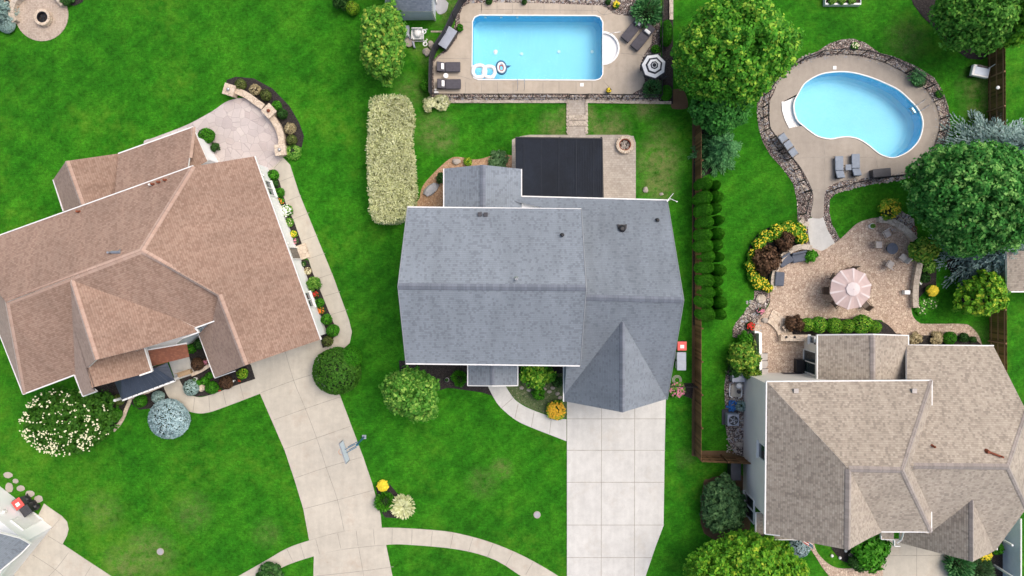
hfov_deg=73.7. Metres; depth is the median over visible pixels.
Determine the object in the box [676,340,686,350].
wheelie bin
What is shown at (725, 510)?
rhododendron
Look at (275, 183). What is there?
shrub
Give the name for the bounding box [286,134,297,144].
shrub
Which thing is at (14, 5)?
seat wall
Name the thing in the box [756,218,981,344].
patio
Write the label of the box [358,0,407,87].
crabapple tree
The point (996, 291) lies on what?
ginkgo tree
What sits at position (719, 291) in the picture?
arborvitae
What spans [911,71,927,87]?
shrub
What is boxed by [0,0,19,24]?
blue spruce
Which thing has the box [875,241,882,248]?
patio chair
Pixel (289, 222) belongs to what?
flowering plant
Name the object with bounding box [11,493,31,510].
wheelie bin
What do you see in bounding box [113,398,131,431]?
garden edging
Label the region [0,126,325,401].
brown roofed house
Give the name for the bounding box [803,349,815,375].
french door
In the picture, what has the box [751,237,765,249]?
flowering plant
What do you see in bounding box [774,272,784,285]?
outdoor sofa
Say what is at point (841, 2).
vegetable plant
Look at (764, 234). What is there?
flowering plant
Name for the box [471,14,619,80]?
swimming pool
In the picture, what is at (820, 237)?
concrete path
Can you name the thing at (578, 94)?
pool gate
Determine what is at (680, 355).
wheelie bin
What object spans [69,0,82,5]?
mulch bed
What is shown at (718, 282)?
arborvitae
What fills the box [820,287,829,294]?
patio chair
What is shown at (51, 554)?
driveway
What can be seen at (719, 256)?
arborvitae
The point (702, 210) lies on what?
arborvitae
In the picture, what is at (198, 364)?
shrub
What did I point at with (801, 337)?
retaining wall
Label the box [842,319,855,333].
shrub
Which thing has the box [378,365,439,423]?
maple tree
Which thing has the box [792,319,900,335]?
mulch bed
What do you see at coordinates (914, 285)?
seat wall
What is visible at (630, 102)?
garden edging
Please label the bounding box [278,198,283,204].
flowering plant
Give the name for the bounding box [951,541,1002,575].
mulch bed
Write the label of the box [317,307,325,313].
flowering plant
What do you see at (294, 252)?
side door
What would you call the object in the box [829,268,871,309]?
patio umbrella
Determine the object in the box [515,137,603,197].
patio canopy
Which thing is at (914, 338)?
shrub
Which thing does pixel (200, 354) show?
mulch bed
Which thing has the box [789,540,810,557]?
shrub
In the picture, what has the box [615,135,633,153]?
fire pit
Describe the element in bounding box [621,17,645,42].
sun lounger
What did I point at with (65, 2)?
shrub
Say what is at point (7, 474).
stepping stone
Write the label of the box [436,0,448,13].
boulder
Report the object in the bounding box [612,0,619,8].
flowering plant
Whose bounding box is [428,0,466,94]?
pool fence
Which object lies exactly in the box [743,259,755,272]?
flowering plant
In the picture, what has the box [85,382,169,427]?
mulch bed
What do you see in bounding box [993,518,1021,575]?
vinyl fence
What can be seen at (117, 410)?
shrub
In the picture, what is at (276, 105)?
shrub
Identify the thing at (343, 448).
basketball hoop
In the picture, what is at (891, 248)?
fire table
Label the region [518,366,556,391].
shrub
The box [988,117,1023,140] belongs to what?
blue spruce
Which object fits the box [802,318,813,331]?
shrub
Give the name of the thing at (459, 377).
shrub
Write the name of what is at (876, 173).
storage box
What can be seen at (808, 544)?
flag
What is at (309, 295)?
window
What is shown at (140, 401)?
shrub
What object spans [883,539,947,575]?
driveway
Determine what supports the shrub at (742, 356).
on the lawn at (94, 78)
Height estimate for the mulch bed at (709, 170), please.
0.100 m
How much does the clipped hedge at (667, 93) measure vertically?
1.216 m
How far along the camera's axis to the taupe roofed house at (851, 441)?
44.74 m
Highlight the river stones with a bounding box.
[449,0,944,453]
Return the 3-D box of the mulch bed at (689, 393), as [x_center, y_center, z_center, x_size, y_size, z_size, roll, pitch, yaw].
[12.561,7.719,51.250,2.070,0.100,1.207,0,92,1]
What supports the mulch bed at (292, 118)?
on the lawn at (94, 78)
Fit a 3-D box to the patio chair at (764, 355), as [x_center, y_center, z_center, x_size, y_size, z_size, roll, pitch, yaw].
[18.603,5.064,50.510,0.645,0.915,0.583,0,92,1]
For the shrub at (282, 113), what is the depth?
50.53 m
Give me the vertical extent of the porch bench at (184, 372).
0.795 m
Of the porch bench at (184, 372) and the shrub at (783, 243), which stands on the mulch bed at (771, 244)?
the shrub at (783, 243)
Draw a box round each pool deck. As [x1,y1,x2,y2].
[434,2,651,93]
[769,55,938,218]
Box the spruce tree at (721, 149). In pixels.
[687,129,742,177]
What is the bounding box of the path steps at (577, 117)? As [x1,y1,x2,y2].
[566,100,587,133]
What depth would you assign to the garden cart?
49.45 m
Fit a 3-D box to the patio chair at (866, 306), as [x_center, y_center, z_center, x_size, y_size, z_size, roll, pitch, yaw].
[26.061,1.300,50.241,0.583,0.915,0.645,-40,91,2]
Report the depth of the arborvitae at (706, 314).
48.54 m
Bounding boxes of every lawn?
[0,0,1023,575]
[0,342,238,575]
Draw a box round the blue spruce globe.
[148,398,190,438]
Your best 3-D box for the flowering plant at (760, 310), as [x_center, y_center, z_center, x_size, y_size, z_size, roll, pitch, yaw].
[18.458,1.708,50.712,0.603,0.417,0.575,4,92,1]
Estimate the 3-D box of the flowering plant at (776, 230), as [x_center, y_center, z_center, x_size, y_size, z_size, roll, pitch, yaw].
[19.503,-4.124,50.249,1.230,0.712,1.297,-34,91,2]
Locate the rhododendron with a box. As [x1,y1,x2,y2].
[699,472,747,533]
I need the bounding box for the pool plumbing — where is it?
[729,382,742,398]
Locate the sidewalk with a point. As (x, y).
(519, 564)
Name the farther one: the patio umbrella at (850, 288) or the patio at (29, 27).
the patio at (29, 27)
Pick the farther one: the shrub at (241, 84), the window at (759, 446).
the shrub at (241, 84)
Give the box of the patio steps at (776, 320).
[767,310,792,340]
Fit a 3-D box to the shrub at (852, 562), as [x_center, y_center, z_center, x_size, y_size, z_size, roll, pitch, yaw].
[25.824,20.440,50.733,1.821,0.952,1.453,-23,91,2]
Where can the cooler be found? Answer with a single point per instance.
(906, 292)
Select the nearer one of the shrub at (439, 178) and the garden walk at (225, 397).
the shrub at (439, 178)
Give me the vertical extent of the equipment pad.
0.060 m
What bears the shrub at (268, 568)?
on the lawn at (94, 78)
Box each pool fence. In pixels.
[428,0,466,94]
[430,93,567,97]
[587,93,662,99]
[659,0,662,96]
[762,48,950,191]
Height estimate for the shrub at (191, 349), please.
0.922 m
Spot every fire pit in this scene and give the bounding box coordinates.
[34,9,52,26]
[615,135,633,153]
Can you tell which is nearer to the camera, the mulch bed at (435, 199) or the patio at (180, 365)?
the mulch bed at (435, 199)
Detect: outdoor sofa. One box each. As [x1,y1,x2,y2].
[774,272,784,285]
[780,252,792,267]
[790,250,806,262]
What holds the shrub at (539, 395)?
on the gravel bed at (523, 396)
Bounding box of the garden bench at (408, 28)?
[405,25,409,37]
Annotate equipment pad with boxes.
[731,385,740,396]
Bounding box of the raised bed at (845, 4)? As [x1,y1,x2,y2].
[823,0,860,6]
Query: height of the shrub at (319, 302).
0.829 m
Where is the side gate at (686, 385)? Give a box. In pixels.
[670,384,697,387]
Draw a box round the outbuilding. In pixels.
[985,251,1023,291]
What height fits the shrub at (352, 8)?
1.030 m
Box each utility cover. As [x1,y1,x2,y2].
[157,548,163,554]
[534,511,540,517]
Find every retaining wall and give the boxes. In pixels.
[778,334,807,340]
[797,218,808,226]
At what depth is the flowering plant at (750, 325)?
50.51 m
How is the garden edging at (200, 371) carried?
on the mulch bed at (200, 354)
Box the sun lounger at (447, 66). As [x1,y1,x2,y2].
[436,61,459,71]
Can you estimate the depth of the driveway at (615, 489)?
51.50 m
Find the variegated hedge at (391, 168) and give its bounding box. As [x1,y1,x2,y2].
[365,93,418,224]
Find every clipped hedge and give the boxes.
[660,20,672,46]
[660,85,671,100]
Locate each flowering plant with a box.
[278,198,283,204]
[281,204,292,216]
[285,217,293,226]
[290,230,297,237]
[304,267,311,274]
[312,291,319,297]
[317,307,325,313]
[376,479,388,491]
[545,399,565,419]
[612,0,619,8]
[669,381,685,397]
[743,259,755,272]
[746,249,754,259]
[746,321,754,329]
[747,270,760,283]
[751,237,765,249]
[751,280,762,289]
[753,276,768,290]
[757,229,772,244]
[757,307,764,314]
[765,283,773,292]
[769,223,783,239]
[781,220,795,233]
[791,222,806,237]
[794,232,807,244]
[851,42,859,48]
[877,197,901,220]
[914,298,930,315]
[925,285,938,296]
[927,296,938,309]
[980,553,992,561]
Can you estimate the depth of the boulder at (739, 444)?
51.02 m
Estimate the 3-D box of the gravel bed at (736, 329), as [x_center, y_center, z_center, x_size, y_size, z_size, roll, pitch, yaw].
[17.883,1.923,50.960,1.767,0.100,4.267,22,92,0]
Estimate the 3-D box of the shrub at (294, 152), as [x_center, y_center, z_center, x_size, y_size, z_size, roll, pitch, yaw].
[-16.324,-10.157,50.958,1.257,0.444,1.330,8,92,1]
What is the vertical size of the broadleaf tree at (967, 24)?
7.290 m
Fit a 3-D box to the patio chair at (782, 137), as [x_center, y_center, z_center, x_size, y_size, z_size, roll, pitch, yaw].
[19.756,-10.934,49.948,0.772,0.992,0.638,-35,91,2]
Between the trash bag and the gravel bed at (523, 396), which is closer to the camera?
the gravel bed at (523, 396)
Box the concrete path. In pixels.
[808,217,834,250]
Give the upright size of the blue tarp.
0.142 m
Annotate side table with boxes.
[762,359,767,367]
[843,164,850,170]
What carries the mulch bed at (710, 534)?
on the lawn at (94, 78)
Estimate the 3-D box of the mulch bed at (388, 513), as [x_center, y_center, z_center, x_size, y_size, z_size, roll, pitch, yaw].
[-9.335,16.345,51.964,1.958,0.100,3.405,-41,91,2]
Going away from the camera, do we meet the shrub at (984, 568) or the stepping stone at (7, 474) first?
the shrub at (984, 568)
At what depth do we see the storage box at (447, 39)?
49.95 m
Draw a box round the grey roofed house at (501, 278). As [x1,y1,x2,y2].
[397,165,683,411]
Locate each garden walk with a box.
[164,379,259,412]
[269,157,351,350]
[488,386,565,440]
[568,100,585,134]
[811,543,882,575]
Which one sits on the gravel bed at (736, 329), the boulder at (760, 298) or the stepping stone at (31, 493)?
the boulder at (760, 298)
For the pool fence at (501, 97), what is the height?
1.330 m
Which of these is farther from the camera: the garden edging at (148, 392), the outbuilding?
the garden edging at (148, 392)
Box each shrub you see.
[0,17,15,33]
[18,385,121,456]
[59,0,74,5]
[97,392,109,405]
[110,408,122,420]
[114,394,124,405]
[133,394,147,407]
[151,390,164,403]
[182,379,198,395]
[187,344,195,353]
[191,357,204,370]
[193,338,202,349]
[198,128,215,142]
[200,376,209,384]
[205,372,212,378]
[205,381,218,393]
[210,142,219,151]
[218,375,233,388]
[234,78,246,89]
[236,368,248,379]
[249,84,260,95]
[255,561,283,575]
[259,89,271,100]
[268,169,279,179]
[271,100,281,110]
[272,180,278,187]
[275,188,284,197]
[277,108,287,119]
[284,122,296,134]
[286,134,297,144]
[286,144,301,159]
[306,276,321,290]
[311,346,361,394]
[315,298,324,307]
[321,313,332,324]
[322,336,333,346]
[326,324,339,336]
[332,0,350,10]
[340,346,362,368]
[346,0,359,15]
[373,491,394,512]
[419,79,427,91]
[422,96,436,112]
[434,94,450,110]
[435,171,442,183]
[450,370,466,387]
[456,23,463,31]
[463,157,471,165]
[488,149,509,166]
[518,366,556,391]
[531,388,544,400]
[551,376,562,387]
[630,0,663,28]
[642,79,661,97]
[651,44,660,53]
[725,359,742,377]
[726,340,761,372]
[735,401,745,412]
[737,330,752,343]
[743,369,761,379]
[751,244,781,276]
[774,231,794,251]
[784,314,805,331]
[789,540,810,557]
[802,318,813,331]
[805,249,818,263]
[812,316,827,333]
[827,317,843,333]
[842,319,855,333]
[847,555,864,572]
[850,533,892,573]
[852,314,872,333]
[869,320,881,332]
[907,236,940,263]
[909,331,922,343]
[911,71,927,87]
[920,273,930,282]
[922,260,936,273]
[930,331,942,344]
[935,90,944,97]
[942,555,976,575]
[943,331,956,344]
[958,332,968,342]
[968,557,995,575]
[969,336,976,342]
[992,543,1004,554]
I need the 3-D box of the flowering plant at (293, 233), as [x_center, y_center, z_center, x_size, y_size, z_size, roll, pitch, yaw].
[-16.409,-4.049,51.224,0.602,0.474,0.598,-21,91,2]
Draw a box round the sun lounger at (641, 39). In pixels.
[630,23,654,50]
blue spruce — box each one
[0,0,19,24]
[928,235,1017,288]
[937,109,1023,153]
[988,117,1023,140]
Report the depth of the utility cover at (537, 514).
51.68 m
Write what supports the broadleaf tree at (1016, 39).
on the mulch bed at (922, 7)
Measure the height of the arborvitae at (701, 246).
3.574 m
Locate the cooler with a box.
[902,290,909,294]
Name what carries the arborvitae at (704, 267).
on the mulch bed at (709, 170)
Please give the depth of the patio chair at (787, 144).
49.99 m
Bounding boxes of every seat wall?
[8,0,24,23]
[235,88,265,109]
[269,115,285,144]
[769,244,812,289]
[876,216,917,241]
[910,260,922,307]
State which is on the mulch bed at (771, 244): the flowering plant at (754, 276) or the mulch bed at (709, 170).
the flowering plant at (754, 276)
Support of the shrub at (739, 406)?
on the gravel bed at (733, 429)
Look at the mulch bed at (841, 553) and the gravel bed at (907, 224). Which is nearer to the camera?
the gravel bed at (907, 224)
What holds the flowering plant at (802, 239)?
on the mulch bed at (771, 244)
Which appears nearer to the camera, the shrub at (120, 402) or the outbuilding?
the outbuilding
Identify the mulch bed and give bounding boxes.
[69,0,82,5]
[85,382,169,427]
[180,338,254,396]
[227,77,303,146]
[269,170,301,245]
[301,260,333,347]
[376,484,399,517]
[399,361,562,395]
[415,155,511,206]
[668,383,692,398]
[693,126,718,324]
[700,475,750,539]
[746,224,806,290]
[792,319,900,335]
[832,538,876,562]
[909,335,980,344]
[912,0,988,59]
[919,267,936,297]
[947,258,977,279]
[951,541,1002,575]
[961,284,988,302]
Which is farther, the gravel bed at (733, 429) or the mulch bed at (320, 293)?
the mulch bed at (320, 293)
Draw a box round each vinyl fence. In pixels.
[751,330,761,374]
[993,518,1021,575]
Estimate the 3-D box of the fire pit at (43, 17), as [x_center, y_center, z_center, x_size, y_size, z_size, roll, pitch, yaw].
[-35.055,-20.220,51.078,1.242,0.376,1.242,0,92,1]
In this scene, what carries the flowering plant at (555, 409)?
on the gravel bed at (523, 396)
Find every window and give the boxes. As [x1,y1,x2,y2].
[264,179,277,197]
[305,290,316,307]
[743,490,754,523]
[756,440,763,461]
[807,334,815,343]
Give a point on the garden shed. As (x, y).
(418, 9)
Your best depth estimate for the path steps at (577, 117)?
50.62 m
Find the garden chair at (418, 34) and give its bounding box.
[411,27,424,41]
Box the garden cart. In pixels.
[967,64,994,78]
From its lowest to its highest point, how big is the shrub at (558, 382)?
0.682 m
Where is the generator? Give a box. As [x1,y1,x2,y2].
[728,371,744,381]
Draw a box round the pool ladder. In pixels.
[908,99,928,114]
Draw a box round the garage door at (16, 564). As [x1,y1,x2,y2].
[1,532,47,575]
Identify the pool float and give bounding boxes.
[471,63,486,78]
[481,64,496,78]
[496,60,510,74]
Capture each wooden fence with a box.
[695,125,702,461]
[701,454,750,463]
[986,44,1006,371]
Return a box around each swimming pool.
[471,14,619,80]
[781,71,923,157]
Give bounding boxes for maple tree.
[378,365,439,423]
[670,0,805,110]
[682,527,810,575]
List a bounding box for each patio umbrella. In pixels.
[640,53,665,79]
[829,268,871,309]
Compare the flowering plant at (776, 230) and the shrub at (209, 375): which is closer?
the flowering plant at (776, 230)
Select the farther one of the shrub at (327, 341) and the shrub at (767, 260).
the shrub at (327, 341)
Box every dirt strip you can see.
[671,89,687,108]
[692,118,694,455]
[694,451,742,456]
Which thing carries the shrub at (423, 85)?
on the lawn at (94, 78)
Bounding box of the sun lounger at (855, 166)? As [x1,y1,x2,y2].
[851,154,861,176]
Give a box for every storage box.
[438,26,456,51]
[869,168,890,177]
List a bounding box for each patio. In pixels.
[17,0,68,40]
[144,98,281,168]
[169,357,193,379]
[512,135,635,198]
[753,326,803,372]
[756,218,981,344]
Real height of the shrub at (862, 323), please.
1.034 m
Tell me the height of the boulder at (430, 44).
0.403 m
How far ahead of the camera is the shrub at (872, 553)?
50.07 m
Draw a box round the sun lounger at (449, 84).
[437,79,460,88]
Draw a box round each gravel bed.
[432,0,660,100]
[506,373,565,417]
[661,0,672,103]
[724,370,743,455]
[732,291,769,338]
[757,38,949,244]
[894,211,916,235]
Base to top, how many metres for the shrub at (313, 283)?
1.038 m
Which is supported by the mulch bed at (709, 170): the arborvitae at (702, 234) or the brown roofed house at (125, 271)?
the arborvitae at (702, 234)
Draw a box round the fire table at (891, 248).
[886,243,897,253]
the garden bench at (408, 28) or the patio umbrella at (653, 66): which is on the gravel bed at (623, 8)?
the patio umbrella at (653, 66)
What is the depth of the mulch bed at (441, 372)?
51.52 m
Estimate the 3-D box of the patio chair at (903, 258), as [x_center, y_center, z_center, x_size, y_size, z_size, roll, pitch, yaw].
[28.763,-2.156,50.078,0.645,0.915,0.583,45,92,0]
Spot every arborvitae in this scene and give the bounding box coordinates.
[691,190,712,204]
[692,228,712,241]
[692,239,712,252]
[693,177,712,190]
[693,203,713,217]
[693,260,714,273]
[693,295,713,308]
[694,216,713,228]
[694,273,714,286]
[694,308,715,321]
[695,250,714,261]
[696,287,715,297]
[708,180,720,191]
[710,202,721,215]
[710,227,724,239]
[710,264,726,276]
[711,190,723,202]
[711,240,722,251]
[711,275,722,286]
[712,215,724,225]
[712,296,727,308]
[712,308,726,319]
[713,251,724,261]
[713,287,722,296]
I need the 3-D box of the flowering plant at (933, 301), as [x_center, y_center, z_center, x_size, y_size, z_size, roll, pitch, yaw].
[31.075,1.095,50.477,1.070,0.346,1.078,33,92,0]
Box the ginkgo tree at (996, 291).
[951,269,1010,316]
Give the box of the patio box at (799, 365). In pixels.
[794,359,804,372]
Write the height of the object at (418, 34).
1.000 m
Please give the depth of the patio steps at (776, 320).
50.74 m
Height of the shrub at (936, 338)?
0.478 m
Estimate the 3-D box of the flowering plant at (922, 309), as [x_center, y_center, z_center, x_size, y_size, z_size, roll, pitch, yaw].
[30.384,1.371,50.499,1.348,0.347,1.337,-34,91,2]
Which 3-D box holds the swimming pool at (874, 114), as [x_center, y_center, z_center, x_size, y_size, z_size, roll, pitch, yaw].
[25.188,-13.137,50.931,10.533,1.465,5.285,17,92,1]
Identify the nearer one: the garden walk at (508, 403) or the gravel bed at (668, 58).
the gravel bed at (668, 58)
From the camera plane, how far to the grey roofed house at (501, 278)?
44.68 m
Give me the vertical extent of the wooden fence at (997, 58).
1.915 m
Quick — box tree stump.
[404,38,414,46]
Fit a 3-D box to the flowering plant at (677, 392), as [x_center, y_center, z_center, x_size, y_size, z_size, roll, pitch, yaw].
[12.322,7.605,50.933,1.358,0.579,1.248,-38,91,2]
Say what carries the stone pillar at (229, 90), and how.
on the lawn at (94, 78)
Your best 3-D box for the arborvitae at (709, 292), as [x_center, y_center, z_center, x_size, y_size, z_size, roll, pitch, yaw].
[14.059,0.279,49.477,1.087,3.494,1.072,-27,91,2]
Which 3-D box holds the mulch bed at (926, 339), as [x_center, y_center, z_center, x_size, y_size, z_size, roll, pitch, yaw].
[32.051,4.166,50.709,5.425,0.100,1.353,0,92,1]
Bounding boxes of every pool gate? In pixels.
[568,93,587,98]
[799,190,812,214]
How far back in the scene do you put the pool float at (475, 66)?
50.63 m
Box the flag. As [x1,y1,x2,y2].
[801,541,812,548]
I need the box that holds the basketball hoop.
[339,435,365,463]
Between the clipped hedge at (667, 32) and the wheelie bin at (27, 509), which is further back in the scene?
the wheelie bin at (27, 509)
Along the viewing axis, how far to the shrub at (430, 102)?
50.42 m
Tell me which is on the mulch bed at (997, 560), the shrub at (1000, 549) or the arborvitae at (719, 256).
the shrub at (1000, 549)
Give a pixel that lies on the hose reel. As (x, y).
(676, 376)
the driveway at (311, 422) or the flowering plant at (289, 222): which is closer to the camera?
the flowering plant at (289, 222)
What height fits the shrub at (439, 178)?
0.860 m
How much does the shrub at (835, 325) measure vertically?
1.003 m
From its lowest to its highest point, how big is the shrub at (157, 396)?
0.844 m
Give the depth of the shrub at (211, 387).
51.21 m
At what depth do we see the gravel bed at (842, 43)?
50.47 m
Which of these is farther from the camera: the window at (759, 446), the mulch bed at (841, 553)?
the mulch bed at (841, 553)
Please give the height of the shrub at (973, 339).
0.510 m
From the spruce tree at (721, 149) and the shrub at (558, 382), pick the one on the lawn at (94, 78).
the spruce tree at (721, 149)
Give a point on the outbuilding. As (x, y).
(1012, 274)
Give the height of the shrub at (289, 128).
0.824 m
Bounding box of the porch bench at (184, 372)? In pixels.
[175,369,192,376]
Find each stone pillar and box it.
[222,83,237,97]
[261,103,276,118]
[274,144,286,156]
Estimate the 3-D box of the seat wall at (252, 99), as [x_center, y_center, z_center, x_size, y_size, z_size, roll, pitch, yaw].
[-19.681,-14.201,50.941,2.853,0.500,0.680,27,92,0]
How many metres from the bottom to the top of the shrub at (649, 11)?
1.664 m
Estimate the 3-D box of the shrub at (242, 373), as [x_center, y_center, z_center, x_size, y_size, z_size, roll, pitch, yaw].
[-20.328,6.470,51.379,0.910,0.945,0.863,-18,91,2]
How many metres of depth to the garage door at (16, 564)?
51.64 m
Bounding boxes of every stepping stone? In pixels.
[3,472,12,477]
[5,483,12,491]
[17,485,24,490]
[25,491,34,496]
[34,495,42,502]
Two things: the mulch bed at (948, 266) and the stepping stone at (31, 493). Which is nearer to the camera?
the mulch bed at (948, 266)
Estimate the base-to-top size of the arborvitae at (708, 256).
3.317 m
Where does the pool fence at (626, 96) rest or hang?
on the gravel bed at (623, 8)
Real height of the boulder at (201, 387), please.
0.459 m
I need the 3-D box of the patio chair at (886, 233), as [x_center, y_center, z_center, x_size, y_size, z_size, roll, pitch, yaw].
[27.465,-4.037,50.045,0.583,0.915,0.645,-30,91,2]
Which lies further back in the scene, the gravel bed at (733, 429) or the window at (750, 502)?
the gravel bed at (733, 429)
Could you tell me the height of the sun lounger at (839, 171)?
0.653 m
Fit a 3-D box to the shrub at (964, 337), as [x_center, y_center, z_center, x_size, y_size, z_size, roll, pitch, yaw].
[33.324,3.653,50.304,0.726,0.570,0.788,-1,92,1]
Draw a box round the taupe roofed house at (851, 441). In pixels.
[743,334,1023,561]
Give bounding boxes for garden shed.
[385,0,436,20]
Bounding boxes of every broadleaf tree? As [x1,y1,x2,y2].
[687,94,753,136]
[900,139,1023,259]
[927,0,1023,56]
[999,2,1023,49]
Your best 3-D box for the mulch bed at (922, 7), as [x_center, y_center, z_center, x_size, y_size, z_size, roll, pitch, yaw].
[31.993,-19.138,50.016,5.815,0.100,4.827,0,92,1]
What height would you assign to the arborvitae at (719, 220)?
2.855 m
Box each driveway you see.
[13,504,110,575]
[250,340,391,575]
[567,399,665,575]
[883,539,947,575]
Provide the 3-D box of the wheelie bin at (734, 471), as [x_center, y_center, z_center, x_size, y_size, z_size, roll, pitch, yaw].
[16.458,13.425,50.703,0.750,1.235,1.405,0,92,1]
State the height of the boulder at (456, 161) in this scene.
0.370 m
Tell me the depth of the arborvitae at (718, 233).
48.56 m
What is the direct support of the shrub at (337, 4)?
on the lawn at (94, 78)
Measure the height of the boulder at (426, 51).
0.424 m
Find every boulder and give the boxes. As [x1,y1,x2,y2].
[199,384,204,391]
[422,48,429,56]
[423,183,438,195]
[428,41,433,47]
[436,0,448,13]
[452,159,460,164]
[735,442,742,447]
[756,294,765,302]
[761,318,767,322]
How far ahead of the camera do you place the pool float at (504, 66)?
50.61 m
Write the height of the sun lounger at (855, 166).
0.653 m
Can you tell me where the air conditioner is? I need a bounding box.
[722,409,738,425]
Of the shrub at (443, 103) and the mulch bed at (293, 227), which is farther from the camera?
the mulch bed at (293, 227)
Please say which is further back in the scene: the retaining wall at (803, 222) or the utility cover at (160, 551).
the utility cover at (160, 551)
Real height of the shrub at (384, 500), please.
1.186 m
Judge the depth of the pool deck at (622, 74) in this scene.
50.57 m
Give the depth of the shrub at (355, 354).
50.20 m
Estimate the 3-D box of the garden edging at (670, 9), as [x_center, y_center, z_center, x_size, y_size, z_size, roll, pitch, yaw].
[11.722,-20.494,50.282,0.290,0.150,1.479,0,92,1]
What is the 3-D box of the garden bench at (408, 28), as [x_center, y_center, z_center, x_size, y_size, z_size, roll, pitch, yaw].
[-7.733,-18.938,50.501,0.300,0.500,0.800,0,92,1]
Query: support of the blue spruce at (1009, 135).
on the lawn at (94, 78)
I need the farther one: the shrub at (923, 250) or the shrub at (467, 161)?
the shrub at (467, 161)
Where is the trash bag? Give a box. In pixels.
[33,503,39,509]
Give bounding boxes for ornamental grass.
[390,493,415,519]
[907,67,926,85]
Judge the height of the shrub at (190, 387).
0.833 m
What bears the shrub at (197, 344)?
on the mulch bed at (200, 354)
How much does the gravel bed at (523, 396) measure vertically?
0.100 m
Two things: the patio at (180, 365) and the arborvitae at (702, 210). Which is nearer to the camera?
the arborvitae at (702, 210)
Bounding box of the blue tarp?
[726,400,737,411]
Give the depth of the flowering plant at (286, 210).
50.86 m
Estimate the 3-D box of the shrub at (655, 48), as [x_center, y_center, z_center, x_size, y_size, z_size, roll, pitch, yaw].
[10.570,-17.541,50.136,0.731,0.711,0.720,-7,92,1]
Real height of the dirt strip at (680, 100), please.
0.100 m
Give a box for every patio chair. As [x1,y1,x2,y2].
[761,352,767,360]
[762,368,767,373]
[778,132,788,143]
[783,140,793,150]
[785,147,798,158]
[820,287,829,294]
[862,301,873,310]
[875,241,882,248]
[879,227,892,238]
[884,260,895,270]
[899,253,912,263]
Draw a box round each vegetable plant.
[828,0,836,4]
[837,0,845,4]
[848,0,855,4]
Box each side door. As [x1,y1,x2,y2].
[11,512,43,530]
[289,247,301,259]
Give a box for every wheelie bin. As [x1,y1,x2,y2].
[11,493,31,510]
[19,500,36,516]
[675,351,685,360]
[675,359,685,369]
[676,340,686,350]
[727,463,740,480]
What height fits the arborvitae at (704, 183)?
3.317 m
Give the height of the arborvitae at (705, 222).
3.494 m
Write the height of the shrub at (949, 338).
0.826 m
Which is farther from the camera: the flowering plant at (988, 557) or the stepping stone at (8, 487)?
the stepping stone at (8, 487)
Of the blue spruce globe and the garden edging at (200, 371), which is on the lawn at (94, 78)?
the blue spruce globe
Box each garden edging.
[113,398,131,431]
[131,385,165,398]
[191,364,209,375]
[449,100,565,102]
[588,100,670,103]
[669,0,672,19]
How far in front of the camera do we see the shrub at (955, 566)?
50.35 m
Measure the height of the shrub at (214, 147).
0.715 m
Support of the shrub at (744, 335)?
on the gravel bed at (736, 329)
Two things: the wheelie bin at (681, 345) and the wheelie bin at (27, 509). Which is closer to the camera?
the wheelie bin at (681, 345)
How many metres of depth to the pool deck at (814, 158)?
50.33 m
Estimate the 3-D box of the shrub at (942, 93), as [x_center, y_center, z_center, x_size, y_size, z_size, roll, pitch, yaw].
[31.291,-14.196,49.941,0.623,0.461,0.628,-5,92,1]
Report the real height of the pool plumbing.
0.550 m
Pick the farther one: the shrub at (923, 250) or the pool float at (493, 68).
the pool float at (493, 68)
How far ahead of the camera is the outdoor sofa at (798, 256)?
50.28 m
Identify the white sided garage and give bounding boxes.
[0,487,51,575]
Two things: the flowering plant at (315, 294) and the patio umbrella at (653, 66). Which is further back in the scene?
the flowering plant at (315, 294)
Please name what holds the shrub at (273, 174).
on the mulch bed at (293, 227)
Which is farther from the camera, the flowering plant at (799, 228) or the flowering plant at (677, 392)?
the flowering plant at (677, 392)
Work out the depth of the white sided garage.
50.63 m
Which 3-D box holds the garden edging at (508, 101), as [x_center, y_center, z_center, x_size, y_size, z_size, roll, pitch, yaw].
[-0.924,-13.855,50.771,9.932,0.100,0.200,0,92,1]
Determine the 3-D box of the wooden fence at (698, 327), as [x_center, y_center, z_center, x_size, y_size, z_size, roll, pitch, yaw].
[13.695,-0.719,49.992,0.150,1.915,26.642,0,92,1]
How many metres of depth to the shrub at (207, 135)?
50.36 m
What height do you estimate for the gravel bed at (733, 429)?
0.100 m
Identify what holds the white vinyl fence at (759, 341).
on the patio at (782, 355)
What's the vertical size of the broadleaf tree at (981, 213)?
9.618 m
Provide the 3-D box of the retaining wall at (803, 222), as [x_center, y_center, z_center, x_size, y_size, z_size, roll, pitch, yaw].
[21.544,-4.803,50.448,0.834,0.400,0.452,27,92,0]
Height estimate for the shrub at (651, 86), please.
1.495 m
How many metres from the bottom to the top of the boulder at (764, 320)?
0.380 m
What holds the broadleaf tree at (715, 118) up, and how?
on the lawn at (94, 78)
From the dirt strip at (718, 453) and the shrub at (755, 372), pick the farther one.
the dirt strip at (718, 453)
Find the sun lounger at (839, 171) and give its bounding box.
[833,156,844,178]
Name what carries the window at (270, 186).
in the brown roofed house at (125, 271)
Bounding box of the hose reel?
[672,375,681,382]
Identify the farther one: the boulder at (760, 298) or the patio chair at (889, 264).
the boulder at (760, 298)
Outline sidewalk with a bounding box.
[239,527,557,575]
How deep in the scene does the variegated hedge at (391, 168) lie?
49.12 m
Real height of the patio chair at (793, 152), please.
0.992 m
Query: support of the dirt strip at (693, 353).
on the lawn at (94, 78)
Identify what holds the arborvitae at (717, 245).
on the lawn at (94, 78)
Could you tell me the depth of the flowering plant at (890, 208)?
49.68 m

